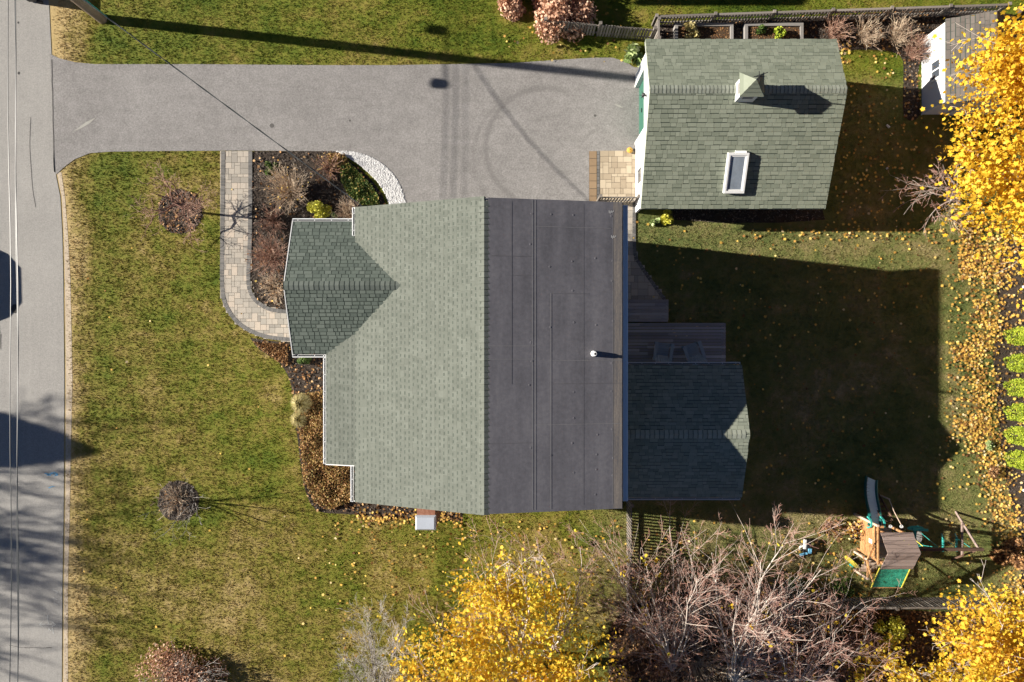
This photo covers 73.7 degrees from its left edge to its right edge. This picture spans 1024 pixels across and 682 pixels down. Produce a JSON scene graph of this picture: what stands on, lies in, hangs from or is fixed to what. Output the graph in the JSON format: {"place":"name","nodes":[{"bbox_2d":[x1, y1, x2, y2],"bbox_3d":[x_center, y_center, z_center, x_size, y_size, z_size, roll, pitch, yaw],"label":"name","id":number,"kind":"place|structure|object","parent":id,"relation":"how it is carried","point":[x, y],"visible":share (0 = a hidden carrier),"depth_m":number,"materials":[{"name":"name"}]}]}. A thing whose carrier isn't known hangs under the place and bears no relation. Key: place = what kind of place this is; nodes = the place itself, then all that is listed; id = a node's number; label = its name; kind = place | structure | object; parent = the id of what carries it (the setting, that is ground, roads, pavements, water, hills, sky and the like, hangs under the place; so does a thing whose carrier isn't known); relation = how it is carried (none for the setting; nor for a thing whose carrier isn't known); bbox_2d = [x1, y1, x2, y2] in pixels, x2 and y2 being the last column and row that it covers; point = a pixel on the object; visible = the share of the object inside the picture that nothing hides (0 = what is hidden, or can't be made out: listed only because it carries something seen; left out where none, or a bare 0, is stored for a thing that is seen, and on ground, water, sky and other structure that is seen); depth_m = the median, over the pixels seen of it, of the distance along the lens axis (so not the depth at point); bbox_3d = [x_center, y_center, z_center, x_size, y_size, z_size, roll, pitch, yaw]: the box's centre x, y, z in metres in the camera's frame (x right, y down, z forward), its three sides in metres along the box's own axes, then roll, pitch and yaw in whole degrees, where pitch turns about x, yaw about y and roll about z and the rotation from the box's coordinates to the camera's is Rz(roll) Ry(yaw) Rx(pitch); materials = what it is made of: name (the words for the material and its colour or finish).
{"place":"outdoors","nodes":[
{"label":"outdoors","id":0,"kind":"place"},
{"bbox_2d":[0,0,63,681],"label":"road","id":1,"kind":"structure","parent":0,"point":[40,406],"depth_m":29.99,"materials":[{"name":"grey asphalt"}]},
{"bbox_2d":[50,54,638,206],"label":"driveway","id":2,"kind":"structure","parent":0,"point":[518,130],"depth_m":29.98,"materials":[{"name":"grey asphalt"}]},
{"bbox_2d":[49,0,1023,681],"bbox_3d":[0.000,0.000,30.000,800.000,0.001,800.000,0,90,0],"label":"ground","id":3,"kind":"structure","parent":0,"point":[869,426],"depth_m":30.00,"materials":[{"name":"green plant"}]},
{"bbox_2d":[57,172,71,681],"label":"verge","id":4,"kind":"structure","parent":3,"relation":"on","point":[68,387],"depth_m":29.99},
{"bbox_2d":[71,0,106,23],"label":"utility pole","id":5,"kind":"object","parent":3,"relation":"on","point":[95,14],"visible":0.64,"depth_m":29.00,"materials":[{"name":"brown wood"}]},
{"bbox_2d":[7,0,11,681],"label":"overhead cable","id":6,"kind":"object","parent":5,"relation":"attached to","point":[10,345],"visible":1,"depth_m":23.98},
{"bbox_2d":[14,0,17,618],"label":"overhead cable","id":7,"kind":"object","parent":5,"relation":"attached to","point":[17,305],"visible":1,"depth_m":23.77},
{"bbox_2d":[15,0,18,681],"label":"overhead cable","id":8,"kind":"object","parent":5,"relation":"attached to","point":[17,385],"visible":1,"depth_m":23.93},
{"bbox_2d":[83,0,362,206],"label":"service cable","id":9,"kind":"object","parent":5,"relation":"attached to","point":[221,102],"visible":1,"depth_m":24.69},
{"bbox_2d":[115,159,217,252],"bbox_3d":[-13.847,-5.610,28.332,3.392,3.475,3.570,0,90,0],"label":"young tree","id":10,"kind":"object","parent":3,"relation":"on","point":[186,206],"visible":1,"depth_m":28.14,"materials":[{"name":"brown plant"}]},
{"bbox_2d":[158,480,198,519],"bbox_3d":[-14.661,7.002,29.992,1.831,0.001,1.777,0,90,0],"label":"mulch ring","id":11,"kind":"object","parent":3,"relation":"on","point":[181,490],"visible":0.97,"depth_m":29.99,"materials":[{"name":"brown wood"}]},
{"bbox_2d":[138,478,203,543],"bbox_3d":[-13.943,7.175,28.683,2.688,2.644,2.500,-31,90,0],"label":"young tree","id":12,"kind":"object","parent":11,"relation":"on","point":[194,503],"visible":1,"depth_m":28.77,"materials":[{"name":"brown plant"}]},
{"bbox_2d":[151,481,197,522],"bbox_3d":[-14.746,7.053,29.647,1.984,1.117,1.867,0,90,0],"label":"weeping shrub","id":13,"kind":"object","parent":11,"relation":"on","point":[175,501],"visible":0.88,"depth_m":29.78,"materials":[{"name":"brown plant"}]},
{"bbox_2d":[158,189,202,233],"bbox_3d":[-14.557,-5.704,29.992,1.984,0.001,1.995,0,90,0],"label":"mulch ring","id":14,"kind":"object","parent":3,"relation":"on","point":[176,221],"visible":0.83,"depth_m":29.99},
{"bbox_2d":[135,638,228,681],"bbox_3d":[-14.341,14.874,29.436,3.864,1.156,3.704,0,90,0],"label":"mottled shrub","id":15,"kind":"object","parent":3,"relation":"on","point":[166,664],"visible":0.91,"depth_m":29.56,"materials":[{"name":"brown plant"}]},
{"bbox_2d":[220,151,289,341],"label":"walkway","id":16,"kind":"structure","parent":3,"relation":"on","point":[256,317],"depth_m":29.96,"materials":[{"name":"beige stone"}]},
{"bbox_2d":[250,151,385,309],"bbox_3d":[-8.317,-4.807,29.992,6.350,0.001,7.088,0,90,0],"label":"flower bed","id":17,"kind":"object","parent":3,"relation":"on","point":[316,188],"visible":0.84,"depth_m":29.99,"materials":[{"name":"brown soil"}]},
{"bbox_2d":[244,228,287,279],"bbox_3d":[-10.488,-3.730,29.453,2.157,1.121,2.377,0,90,0],"label":"bare shrub","id":18,"kind":"object","parent":17,"relation":"on","point":[271,258],"visible":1,"depth_m":29.49,"materials":[{"name":"brown plant"}]},
{"bbox_2d":[252,203,284,237],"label":"bare shrub","id":19,"kind":"object","parent":17,"relation":"on","point":[272,221],"visible":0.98,"depth_m":29.66,"materials":[{"name":"brown plant"}]},
{"bbox_2d":[258,270,283,305],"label":"bare shrub","id":20,"kind":"object","parent":17,"relation":"on","point":[274,293],"visible":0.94,"depth_m":29.71,"materials":[{"name":"brown plant"}]},
{"bbox_2d":[251,163,311,214],"bbox_3d":[-9.780,-6.501,29.169,2.459,1.687,2.381,0,90,0],"label":"bare shrub","id":21,"kind":"object","parent":17,"relation":"on","point":[288,192],"visible":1,"depth_m":29.27,"materials":[{"name":"brown plant"}]},
{"bbox_2d":[305,200,331,217],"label":"yellow bush","id":22,"kind":"object","parent":17,"relation":"on","point":[319,209],"visible":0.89,"depth_m":29.55,"materials":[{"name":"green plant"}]},
{"bbox_2d":[309,152,341,184],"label":"bare shrub","id":23,"kind":"object","parent":17,"relation":"on","point":[327,167],"visible":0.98,"depth_m":29.70,"materials":[{"name":"brown plant"}]},
{"bbox_2d":[327,153,348,171],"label":"bare shrub","id":24,"kind":"object","parent":17,"relation":"on","point":[332,155],"visible":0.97,"depth_m":29.85,"materials":[{"name":"brown plant"}]},
{"bbox_2d":[330,193,357,217],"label":"bare shrub","id":25,"kind":"object","parent":17,"relation":"on","point":[348,210],"visible":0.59,"depth_m":29.41,"materials":[{"name":"brown plant"}]},
{"bbox_2d":[340,162,379,205],"bbox_3d":[-6.812,-6.761,29.860,1.115,0.317,2.602,-43,90,0],"label":"ground cover","id":26,"kind":"object","parent":17,"relation":"on","point":[359,188],"visible":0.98,"depth_m":29.83,"materials":[{"name":"green plant"}]},
{"bbox_2d":[250,338,461,520],"bbox_3d":[-6.693,3.834,29.992,6.355,0.001,10.763,-20,90,0],"label":"flower bed","id":27,"kind":"object","parent":3,"relation":"on","point":[307,369],"visible":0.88,"depth_m":29.99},
{"bbox_2d":[253,341,287,364],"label":"ground cover","id":28,"kind":"object","parent":27,"relation":"on","point":[283,351],"visible":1,"depth_m":29.89,"materials":[{"name":"brown plant"}]},
{"bbox_2d":[290,392,311,413],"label":"ornamental grass","id":29,"kind":"object","parent":27,"relation":"on","point":[299,403],"depth_m":29.61,"materials":[{"name":"plant"}]},
{"bbox_2d":[294,390,322,430],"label":"ground cover","id":30,"kind":"object","parent":27,"relation":"on","point":[315,416],"visible":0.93,"depth_m":29.81,"materials":[{"name":"beige plant"}]},
{"bbox_2d":[298,425,349,509],"bbox_3d":[-8.149,5.531,29.831,2.359,0.357,3.734,0,90,0],"label":"ground cover","id":31,"kind":"object","parent":27,"relation":"on","point":[310,453],"visible":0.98,"depth_m":29.82,"materials":[{"name":"brown plant"}]},
{"bbox_2d":[336,151,405,203],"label":"river stones","id":32,"kind":"object","parent":3,"relation":"on","point":[367,166],"visible":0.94,"depth_m":29.96,"materials":[{"name":"white stone"}]},
{"bbox_2d":[330,595,420,681],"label":"bare tree","id":33,"kind":"object","parent":3,"relation":"on","point":[376,661],"visible":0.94,"depth_m":28.54,"materials":[{"name":"grey wood"}]},
{"bbox_2d":[365,535,640,681],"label":"maple tree","id":34,"kind":"object","parent":3,"relation":"on","point":[518,670],"visible":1,"depth_m":25.22,"materials":[{"name":"yellow plant"}]},
{"bbox_2d":[497,0,526,21],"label":"coppery shrub","id":35,"kind":"object","parent":3,"relation":"on","point":[511,9],"visible":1,"depth_m":29.56,"materials":[{"name":"brown plant"}]},
{"bbox_2d":[407,511,616,681],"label":"bare tree","id":36,"kind":"object","parent":3,"relation":"on","point":[559,613],"visible":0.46,"depth_m":27.82,"materials":[{"name":"grey plant"}]},
{"bbox_2d":[283,196,749,529],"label":"house","id":37,"kind":"structure","parent":3,"relation":"on","point":[472,352],"depth_m":23.74,"materials":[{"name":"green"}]},
{"bbox_2d":[83,9,1023,657],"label":"fallen leaves","id":38,"kind":"object","parent":3,"relation":"on","point":[973,351],"visible":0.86,"depth_m":29.93,"materials":[{"name":"yellow plant"}]},
{"bbox_2d":[531,0,597,44],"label":"coppery shrub","id":39,"kind":"object","parent":3,"relation":"on","point":[570,11],"visible":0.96,"depth_m":29.30,"materials":[{"name":"pink plant"}]},
{"bbox_2d":[544,16,656,39],"bbox_3d":[3.746,-13.437,29.407,4.794,1.185,0.141,5,90,0],"label":"picket fence","id":40,"kind":"object","parent":3,"relation":"on","point":[605,26],"visible":0.92,"depth_m":29.30,"materials":[{"name":"brown wood"}]},
{"bbox_2d":[589,151,635,204],"bbox_3d":[4.537,-7.147,29.976,2.307,0.043,2.407,0,90,0],"label":"paved landing","id":41,"kind":"object","parent":3,"relation":"on","point":[612,173],"visible":0.81,"depth_m":29.96,"materials":[{"name":"beige stone"}]},
{"bbox_2d":[596,194,639,202],"bbox_3d":[4.555,-6.120,29.383,1.740,1.235,0.130,0,90,0],"label":"picket fence","id":42,"kind":"object","parent":41,"relation":"on","point":[637,197],"visible":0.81,"depth_m":29.23,"materials":[{"name":"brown wood"}]},
{"bbox_2d":[626,500,633,641],"bbox_3d":[5.080,9.775,29.383,0.131,1.235,5.780,0,90,0],"label":"picket fence","id":43,"kind":"object","parent":3,"relation":"on","point":[630,504],"visible":0.75,"depth_m":29.18,"materials":[{"name":"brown wood"}]},
{"bbox_2d":[606,556,656,606],"bbox_3d":[5.051,10.034,29.095,2.268,1.831,1.929,0,90,0],"label":"brushwood","id":44,"kind":"object","parent":3,"relation":"on","point":[627,577],"visible":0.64,"depth_m":29.08,"materials":[{"name":"brown plant"}]},
{"bbox_2d":[623,42,643,66],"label":"broad leaved plant","id":45,"kind":"object","parent":3,"relation":"on","point":[632,51],"visible":0.98,"depth_m":29.69,"materials":[{"name":"green plant"}]},
{"bbox_2d":[628,300,725,364],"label":"deck","id":46,"kind":"structure","parent":3,"relation":"on","point":[668,338],"depth_m":29.50,"materials":[{"name":"wood"}]},
{"bbox_2d":[652,342,674,364],"bbox_3d":[6.414,0.524,29.042,0.830,0.911,0.889,8,90,0],"label":"lounge chair","id":47,"kind":"object","parent":46,"relation":"on","point":[660,352],"visible":0.91,"depth_m":28.98,"materials":[{"name":"grey plastic"}]},
{"bbox_2d":[682,341,706,364],"bbox_3d":[7.765,0.542,29.042,0.830,0.911,0.889,-20,90,0],"label":"lounge chair","id":48,"kind":"object","parent":46,"relation":"on","point":[692,354],"visible":0.89,"depth_m":28.99,"materials":[{"name":"fabric"}]},
{"bbox_2d":[635,39,847,212],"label":"garage","id":49,"kind":"structure","parent":3,"relation":"on","point":[739,123],"depth_m":26.68,"materials":[{"name":"green"}]},
{"bbox_2d":[639,79,643,134],"bbox_3d":[5.585,-9.920,28.944,0.100,2.072,2.392,0,90,0],"label":"garage door","id":50,"kind":"structure","parent":49,"relation":"in","point":[641,89],"depth_m":29.42,"materials":[{"name":"green paint"}]},
{"bbox_2d":[673,209,824,222],"bbox_3d":[10.404,-5.702,29.992,6.702,0.001,1.011,0,90,0],"label":"flower bed","id":51,"kind":"object","parent":3,"relation":"on","point":[716,217],"visible":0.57,"depth_m":29.99,"materials":[{"name":"brown soil"}]},
{"bbox_2d":[653,9,976,120],"bbox_3d":[13.623,-12.146,29.992,14.897,0.001,4.936,0,90,0],"label":"flower bed","id":52,"kind":"object","parent":3,"relation":"on","point":[909,87],"visible":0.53,"depth_m":29.99,"materials":[{"name":"brown soil"}]},
{"bbox_2d":[673,23,733,38],"bbox_3d":[8.342,-13.184,29.805,2.538,0.370,1.250,0,90,0],"label":"raised bed","id":53,"kind":"object","parent":52,"relation":"on","point":[716,30],"visible":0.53,"depth_m":29.70,"materials":[{"name":"grey wood"}]},
{"bbox_2d":[683,21,700,38],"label":"raised bed plant","id":54,"kind":"object","parent":53,"relation":"in","point":[692,29],"visible":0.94,"depth_m":29.47,"materials":[{"name":"yellow plant"}]},
{"bbox_2d":[742,23,803,38],"bbox_3d":[11.379,-13.184,29.805,2.538,0.370,1.250,0,90,0],"label":"raised bed","id":55,"kind":"object","parent":52,"relation":"on","point":[794,30],"visible":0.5,"depth_m":29.69,"materials":[{"name":"grey wood"}]},
{"bbox_2d":[651,2,1011,25],"bbox_3d":[13.700,-14.125,29.532,15.194,0.935,0.142,-2,90,0],"label":"picket fence","id":56,"kind":"object","parent":52,"relation":"on","point":[945,9],"visible":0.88,"depth_m":29.37,"materials":[{"name":"grey wood"}]},
{"bbox_2d":[824,8,856,49],"bbox_3d":[14.090,-13.391,29.414,1.570,1.194,1.859,0,90,0],"label":"bare shrub","id":57,"kind":"object","parent":52,"relation":"on","point":[834,29],"visible":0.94,"depth_m":29.42,"materials":[{"name":"brown plant"}]},
{"bbox_2d":[855,15,887,48],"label":"bare shrub","id":58,"kind":"object","parent":52,"relation":"on","point":[864,37],"visible":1,"depth_m":29.41,"materials":[{"name":"beige plant"}]},
{"bbox_2d":[886,7,921,56],"bbox_3d":[16.842,-13.185,29.410,1.597,1.203,2.079,0,90,0],"label":"bare shrub","id":59,"kind":"object","parent":52,"relation":"on","point":[896,36],"visible":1,"depth_m":29.44,"materials":[{"name":"beige plant"}]},
{"bbox_2d":[901,26,933,62],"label":"bare shrub","id":60,"kind":"object","parent":52,"relation":"on","point":[915,50],"visible":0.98,"depth_m":29.41,"materials":[{"name":"brown plant"}]},
{"bbox_2d":[609,584,1023,681],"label":"flower bed","id":61,"kind":"object","parent":3,"relation":"on","point":[910,633],"visible":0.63,"depth_m":29.99,"materials":[{"name":"brown plant"}]},
{"bbox_2d":[158,10,1021,681],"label":"brown leaves","id":62,"kind":"object","parent":61,"relation":"on","point":[634,668],"visible":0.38,"depth_m":29.93,"materials":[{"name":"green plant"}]},
{"bbox_2d":[157,9,1023,681],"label":"bark mulch","id":63,"kind":"object","parent":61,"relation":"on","point":[275,271],"visible":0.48,"depth_m":29.97,"materials":[{"name":"brown wood"}]},
{"bbox_2d":[607,592,675,673],"bbox_3d":[5.364,12.322,29.076,2.950,1.872,3.001,-39,90,0],"label":"brushwood","id":64,"kind":"object","parent":61,"relation":"on","point":[637,639],"visible":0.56,"depth_m":29.19,"materials":[{"name":"brown plant"}]},
{"bbox_2d":[550,501,751,681],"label":"bare tree","id":65,"kind":"object","parent":61,"relation":"on","point":[660,644],"visible":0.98,"depth_m":27.55,"materials":[{"name":"grey plant"}]},
{"bbox_2d":[636,642,693,681],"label":"brushwood","id":66,"kind":"object","parent":61,"relation":"on","point":[660,665],"visible":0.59,"depth_m":29.25,"materials":[{"name":"brown plant"}]},
{"bbox_2d":[658,597,721,667],"bbox_3d":[7.616,12.310,29.039,2.875,1.948,3.016,0,90,0],"label":"brushwood","id":67,"kind":"object","parent":61,"relation":"on","point":[692,634],"visible":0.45,"depth_m":29.23,"materials":[{"name":"brown plant"}]},
{"bbox_2d":[671,626,751,681],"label":"brushwood","id":68,"kind":"object","parent":61,"relation":"on","point":[695,663],"visible":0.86,"depth_m":29.18,"materials":[{"name":"brown plant"}]},
{"bbox_2d":[675,560,761,641],"bbox_3d":[8.785,11.103,29.034,4.011,1.957,3.786,0,90,0],"label":"brushwood","id":69,"kind":"object","parent":61,"relation":"on","point":[722,600],"visible":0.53,"depth_m":29.14,"materials":[{"name":"brown plant"}]},
{"bbox_2d":[706,604,778,664],"bbox_3d":[9.690,12.236,29.192,2.615,1.644,2.886,-44,90,0],"label":"brushwood","id":70,"kind":"object","parent":61,"relation":"on","point":[734,631],"visible":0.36,"depth_m":29.39,"materials":[{"name":"brown plant"}]},
{"bbox_2d":[756,569,816,640],"bbox_3d":[11.742,11.224,29.104,3.068,1.816,2.962,27,90,0],"label":"brushwood","id":71,"kind":"object","parent":61,"relation":"on","point":[797,605],"visible":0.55,"depth_m":29.16,"materials":[{"name":"brown plant"}]},
{"bbox_2d":[753,637,824,681],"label":"brushwood","id":72,"kind":"object","parent":61,"relation":"on","point":[772,677],"visible":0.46,"depth_m":29.06,"materials":[{"name":"brown plant"}]},
{"bbox_2d":[669,501,914,681],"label":"bare tree","id":73,"kind":"object","parent":61,"relation":"on","point":[735,662],"visible":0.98,"depth_m":27.48,"materials":[{"name":"grey plant"}]},
{"bbox_2d":[776,577,812,608],"bbox_3d":[12.311,11.016,29.735,1.480,0.560,1.509,0,90,0],"label":"evergreen patch","id":74,"kind":"object","parent":61,"relation":"on","point":[800,588],"visible":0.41,"depth_m":29.69,"materials":[{"name":"green plant"}]},
{"bbox_2d":[765,610,837,681],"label":"brushwood","id":75,"kind":"object","parent":61,"relation":"on","point":[793,633],"visible":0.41,"depth_m":29.20,"materials":[{"name":"brown plant"}]},
{"bbox_2d":[726,561,903,681],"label":"bare tree","id":76,"kind":"object","parent":61,"relation":"on","point":[786,668],"visible":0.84,"depth_m":27.93,"materials":[{"name":"grey plant"}]},
{"bbox_2d":[797,600,849,647],"bbox_3d":[13.078,12.105,29.318,2.162,1.388,2.440,25,90,0],"label":"brushwood","id":77,"kind":"object","parent":61,"relation":"on","point":[823,611],"visible":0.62,"depth_m":29.35,"materials":[{"name":"brown plant"}]},
{"bbox_2d":[814,612,889,681],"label":"brushwood","id":78,"kind":"object","parent":61,"relation":"on","point":[850,644],"visible":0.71,"depth_m":29.28,"materials":[{"name":"brown plant"}]},
{"bbox_2d":[873,616,911,647],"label":"berry bush","id":79,"kind":"object","parent":61,"relation":"on","point":[896,623],"visible":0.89,"depth_m":29.61,"materials":[{"name":"yellow plant"}]},
{"bbox_2d":[844,629,971,681],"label":"maple tree","id":80,"kind":"object","parent":61,"relation":"on","point":[904,672],"visible":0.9,"depth_m":27.93,"materials":[{"name":"yellow plant"}]},
{"bbox_2d":[815,514,849,544],"bbox_3d":[13.708,8.137,29.442,1.438,1.139,1.327,0,90,0],"label":"leafy sapling","id":81,"kind":"object","parent":3,"relation":"on","point":[834,530],"visible":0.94,"depth_m":29.46,"materials":[{"name":"brown plant"}]},
{"bbox_2d":[832,577,854,597],"bbox_3d":[14.474,10.858,29.832,0.969,0.364,0.846,-17,90,0],"label":"evergreen patch","id":82,"kind":"object","parent":3,"relation":"on","point":[850,592],"visible":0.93,"depth_m":29.80,"materials":[{"name":"green plant"}]},
{"bbox_2d":[844,519,864,543],"bbox_3d":[14.842,8.144,29.537,1.030,0.942,1.050,28,90,0],"label":"leafy sapling","id":83,"kind":"object","parent":3,"relation":"on","point":[850,526],"visible":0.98,"depth_m":29.45,"materials":[{"name":"yellow plant"}]},
{"bbox_2d":[853,476,983,587],"bbox_3d":[17.186,8.045,28.498,4.727,3.039,4.350,0,90,0],"label":"playset","id":84,"kind":"object","parent":3,"relation":"on","point":[878,539],"visible":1,"depth_m":28.23,"materials":[{"name":"brown wood"}]},
{"bbox_2d":[907,526,937,546],"bbox_3d":[17.350,8.423,28.606,0.720,1.658,0.955,0,90,0],"label":"glider swing","id":85,"kind":"object","parent":84,"relation":"hanging from","point":[918,534],"visible":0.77,"depth_m":29.18,"materials":[{"name":"teal plastic"}]},
{"bbox_2d":[825,597,1012,610],"bbox_3d":[17.500,11.295,29.383,7.530,1.235,0.140,0,90,0],"label":"picket fence","id":86,"kind":"object","parent":3,"relation":"on","point":[889,603],"visible":0.67,"depth_m":29.28,"materials":[{"name":"grey wood"}]},
{"bbox_2d":[879,164,967,238],"bbox_3d":[17.206,-6.498,28.567,3.430,2.866,3.388,44,90,0],"label":"bare tree","id":87,"kind":"object","parent":3,"relation":"on","point":[949,200],"visible":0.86,"depth_m":28.56,"materials":[{"name":"brown plant"}]},
{"bbox_2d":[935,199,983,236],"bbox_3d":[19.342,-5.276,29.546,2.157,0.932,1.757,-39,90,0],"label":"bare shrub","id":88,"kind":"object","parent":3,"relation":"on","point":[951,219],"visible":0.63,"depth_m":29.62,"materials":[{"name":"brown plant"}]},
{"bbox_2d":[918,560,1023,681],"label":"maple tree","id":89,"kind":"object","parent":3,"relation":"on","point":[1000,649],"visible":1,"depth_m":26.00,"materials":[{"name":"yellow plant"}]},
{"bbox_2d":[920,0,1023,329],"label":"maple tree","id":90,"kind":"object","parent":3,"relation":"on","point":[1007,69],"visible":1,"depth_m":24.07,"materials":[{"name":"yellow plant"}]},
{"bbox_2d":[921,10,1022,114],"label":"garden shed","id":91,"kind":"structure","parent":3,"relation":"on","point":[947,31],"depth_m":28.13,"materials":[{"name":"white wood"}]},
{"bbox_2d":[930,56,941,82],"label":"window","id":92,"kind":"structure","parent":91,"relation":"in","point":[935,72],"depth_m":28.92,"materials":[{"name":"white glass"}]},
{"bbox_2d":[946,99,997,114],"bbox_3d":[19.500,-9.925,29.025,1.000,1.850,0.050,0,90,0],"label":"door","id":93,"kind":"structure","parent":91,"relation":"in","point":[954,111],"depth_m":28.95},
{"bbox_2d":[987,537,1023,569],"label":"round shrub","id":94,"kind":"object","parent":3,"relation":"on","point":[1007,552],"visible":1,"depth_m":29.52,"materials":[{"name":"brown plant"}]},
{"bbox_2d":[993,240,1023,588],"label":"flower bed","id":95,"kind":"object","parent":3,"relation":"on","point":[1012,306],"visible":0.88,"depth_m":29.99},
{"bbox_2d":[1002,449,1023,470],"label":"arborvitae","id":96,"kind":"object","parent":95,"relation":"on","point":[1016,453],"visible":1,"depth_m":29.42,"materials":[{"name":"green plant"}]},
{"bbox_2d":[1003,426,1023,446],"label":"arborvitae","id":97,"kind":"object","parent":95,"relation":"on","point":[1019,429],"visible":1,"depth_m":29.48,"materials":[{"name":"green plant"}]},
{"bbox_2d":[1003,326,1023,345],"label":"arborvitae","id":98,"kind":"object","parent":95,"relation":"on","point":[1020,336],"visible":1,"depth_m":29.46,"materials":[{"name":"green plant"}]},
{"bbox_2d":[1003,378,1023,397],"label":"arborvitae","id":99,"kind":"object","parent":95,"relation":"on","point":[1020,381],"visible":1,"depth_m":29.47,"materials":[{"name":"green plant"}]},
{"bbox_2d":[1003,353,1023,372],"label":"arborvitae","id":100,"kind":"object","parent":95,"relation":"on","point":[1019,363],"visible":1,"depth_m":29.45,"materials":[{"name":"green plant"}]},
{"bbox_2d":[1003,403,1023,421],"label":"arborvitae","id":101,"kind":"object","parent":95,"relation":"on","point":[1020,413],"visible":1,"depth_m":29.43,"materials":[{"name":"green plant"}]},
{"bbox_2d":[611,201,668,319],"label":"patio","id":102,"kind":"structure","parent":0,"point":[642,285],"depth_m":29.96,"materials":[{"name":"beige stone"}]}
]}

